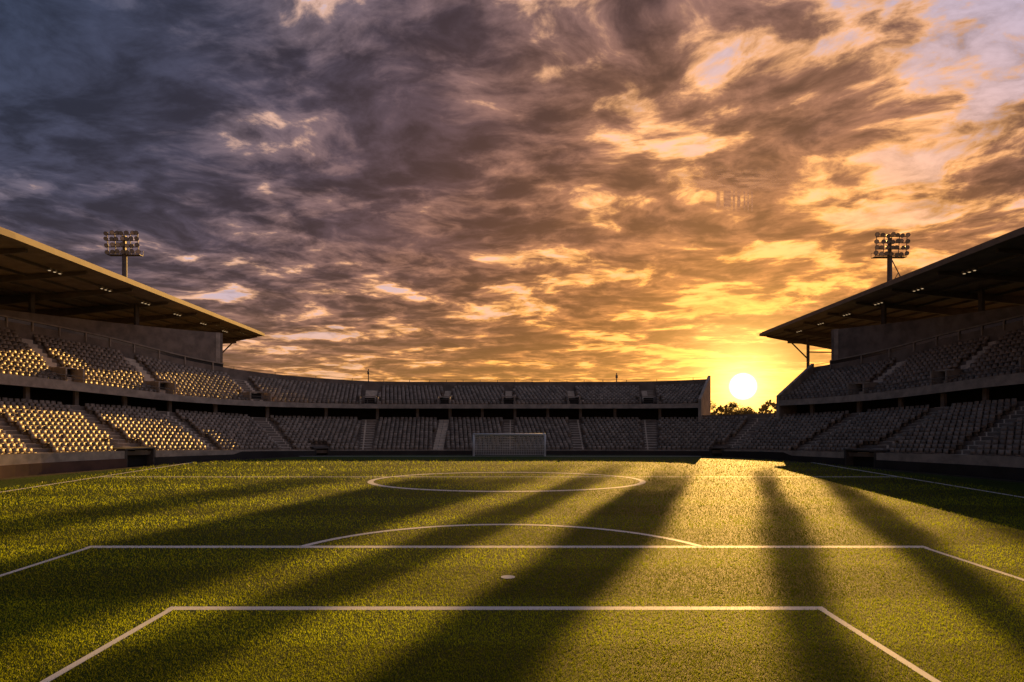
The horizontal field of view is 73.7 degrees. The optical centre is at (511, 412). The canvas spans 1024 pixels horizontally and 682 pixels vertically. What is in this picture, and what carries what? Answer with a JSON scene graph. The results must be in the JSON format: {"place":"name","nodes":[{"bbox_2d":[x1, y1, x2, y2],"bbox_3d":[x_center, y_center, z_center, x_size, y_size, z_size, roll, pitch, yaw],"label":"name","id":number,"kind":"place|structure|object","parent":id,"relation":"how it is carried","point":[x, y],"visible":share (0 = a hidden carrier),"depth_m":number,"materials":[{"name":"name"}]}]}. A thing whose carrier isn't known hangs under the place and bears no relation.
{"place":"outdoors","nodes":[
{"label":"outdoors","id":0,"kind":"place"},
{"bbox_2d":[103,230,142,276],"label":"floodlight tower","id":1,"kind":"structure","parent":0,"point":[124,251],"depth_m":124.94,"materials":[{"name":"metal"}]},
{"bbox_2d":[128,455,873,467],"bbox_3d":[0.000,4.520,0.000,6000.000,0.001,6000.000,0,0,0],"label":"ground","id":2,"kind":"structure","parent":0,"point":[320,455],"depth_m":58.77,"materials":[{"name":"soil"}]},
{"bbox_2d":[0,309,222,362],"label":"back wall","id":3,"kind":"structure","parent":2,"relation":"on","point":[197,344],"depth_m":76.10,"materials":[{"name":"concrete"}]},
{"bbox_2d":[28,292,138,324],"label":"roof props","id":4,"kind":"object","parent":3,"relation":"on","point":[31,302],"visible":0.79,"depth_m":66.62,"materials":[{"name":"metal"}]},
{"bbox_2d":[216,332,219,361],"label":"end block","id":5,"kind":"structure","parent":2,"relation":"on","point":[217,346],"depth_m":81.95,"materials":[{"name":"concrete"}]},
{"bbox_2d":[0,320,1023,480],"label":"stadium stand","id":6,"kind":"object","parent":2,"relation":"on","point":[76,392],"visible":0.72,"depth_m":69.45,"materials":[{"name":"grey concrete"}]},
{"bbox_2d":[0,316,222,366],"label":"concourse glazing","id":7,"kind":"structure","parent":6,"relation":"on","point":[101,338],"depth_m":71.87,"materials":[{"name":"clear glass"}]},
{"bbox_2d":[0,315,223,369],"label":"window mullions","id":8,"kind":"object","parent":7,"relation":"attached to","point":[110,338],"depth_m":71.67,"materials":[{"name":"metal"}]},
{"bbox_2d":[223,339,236,352],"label":"columns","id":9,"kind":"structure","parent":6,"relation":"on","point":[229,342],"depth_m":103.82,"materials":[{"name":"metal"}]},
{"bbox_2d":[0,235,260,338],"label":"deck","id":10,"kind":"structure","parent":9,"relation":"on","point":[38,256],"depth_m":66.75,"materials":[{"name":"grey metal"}]},
{"bbox_2d":[0,249,256,340],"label":"rafters","id":11,"kind":"object","parent":10,"relation":"attached to","point":[50,296],"visible":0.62,"depth_m":72.88,"materials":[{"name":"paint"}]},
{"bbox_2d":[46,268,227,331],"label":"light housings","id":12,"kind":"object","parent":11,"relation":"attached to","point":[102,287],"visible":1,"depth_m":65.93,"materials":[{"name":"metal"}]},
{"bbox_2d":[0,227,264,336],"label":"edge gutter","id":13,"kind":"object","parent":10,"relation":"attached to","point":[41,246],"visible":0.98,"depth_m":60.72,"materials":[{"name":"grey metal"}]},
{"bbox_2d":[0,328,1023,456],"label":"stadium seats","id":14,"kind":"object","parent":6,"relation":"on","point":[144,427],"visible":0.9,"depth_m":70.23,"materials":[{"name":"grey plastic"}]},
{"bbox_2d":[787,337,830,367],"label":"columns","id":15,"kind":"structure","parent":6,"relation":"on","point":[808,351],"depth_m":103.78,"materials":[{"name":"metal"}]},
{"bbox_2d":[763,235,1023,341],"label":"deck","id":16,"kind":"structure","parent":15,"relation":"on","point":[985,256],"depth_m":66.46,"materials":[{"name":"grey metal"}]},
{"bbox_2d":[759,227,1023,336],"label":"edge gutter","id":17,"kind":"object","parent":16,"relation":"attached to","point":[982,246],"visible":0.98,"depth_m":60.71,"materials":[{"name":"grey metal"}]},
{"bbox_2d":[767,249,1023,348],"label":"rafters","id":18,"kind":"object","parent":16,"relation":"attached to","point":[1002,297],"visible":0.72,"depth_m":72.85,"materials":[{"name":"paint"}]},
{"bbox_2d":[796,268,977,331],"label":"light housings","id":19,"kind":"object","parent":18,"relation":"attached to","point":[921,287],"visible":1,"depth_m":65.93,"materials":[{"name":"metal"}]},
{"bbox_2d":[831,316,1022,363],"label":"concourse glazing","id":20,"kind":"structure","parent":6,"relation":"on","point":[933,339],"depth_m":69.14,"materials":[{"name":"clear glass"}]},
{"bbox_2d":[830,314,1023,368],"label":"window mullions","id":21,"kind":"object","parent":20,"relation":"attached to","point":[958,331],"depth_m":68.52,"materials":[{"name":"metal"}]},
{"bbox_2d":[714,405,733,414],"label":"tree","id":22,"kind":"object","parent":2,"relation":"on","point":[723,411],"visible":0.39,"depth_m":127.75,"materials":[{"name":"green plant"}]},
{"bbox_2d":[725,401,743,414],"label":"tree","id":23,"kind":"object","parent":2,"relation":"on","point":[732,407],"visible":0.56,"depth_m":133.08,"materials":[{"name":"green plant"}]},
{"bbox_2d":[711,399,775,414],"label":"distant trees","id":24,"kind":"object","parent":2,"relation":"on","point":[765,407],"visible":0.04,"depth_m":238.25,"materials":[{"name":"green plant"}]},
{"bbox_2d":[734,407,755,413],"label":"tree","id":25,"kind":"object","parent":2,"relation":"on","point":[746,411],"visible":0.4,"depth_m":138.89,"materials":[{"name":"green plant"}]},
{"bbox_2d":[834,329,837,358],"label":"end block","id":26,"kind":"structure","parent":2,"relation":"on","point":[835,343],"depth_m":78.54,"materials":[{"name":"concrete"}]},
{"bbox_2d":[831,305,1023,359],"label":"back wall","id":27,"kind":"structure","parent":2,"relation":"on","point":[852,341],"depth_m":71.91,"materials":[{"name":"concrete"}]},
{"bbox_2d":[881,289,984,323],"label":"roof props","id":28,"kind":"object","parent":27,"relation":"on","point":[981,299],"visible":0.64,"depth_m":65.59,"materials":[{"name":"metal"}]},
{"bbox_2d":[0,455,1023,681],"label":"football pitch","id":29,"kind":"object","parent":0,"point":[997,486],"visible":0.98,"depth_m":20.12,"materials":[{"name":"green plant"}]},
{"bbox_2d":[473,433,545,455],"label":"football goal","id":30,"kind":"object","parent":29,"relation":"on","point":[509,444],"visible":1,"depth_m":72.20,"materials":[{"name":"white paint"}]},
{"bbox_2d":[0,462,1023,681],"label":"pitch markings","id":31,"kind":"object","parent":29,"relation":"on","point":[820,608],"visible":0.98,"depth_m":15.83,"materials":[{"name":"white paint"}]},
{"bbox_2d":[0,455,1023,482],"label":"perimeter path","id":32,"kind":"structure","parent":0,"point":[655,455],"depth_m":55.35,"materials":[{"name":"concrete"}]},
{"bbox_2d":[0,0,1023,412],"label":"sky","id":33,"kind":"structure","parent":0,"point":[398,190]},
{"bbox_2d":[671,170,777,209],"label":"cloud","id":34,"kind":"structure","parent":0,"point":[711,183],"depth_m":785.43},
{"bbox_2d":[871,232,910,280],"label":"floodlight tower","id":35,"kind":"structure","parent":0,"point":[889,255],"depth_m":124.98,"materials":[{"name":"metal"}]}
]}

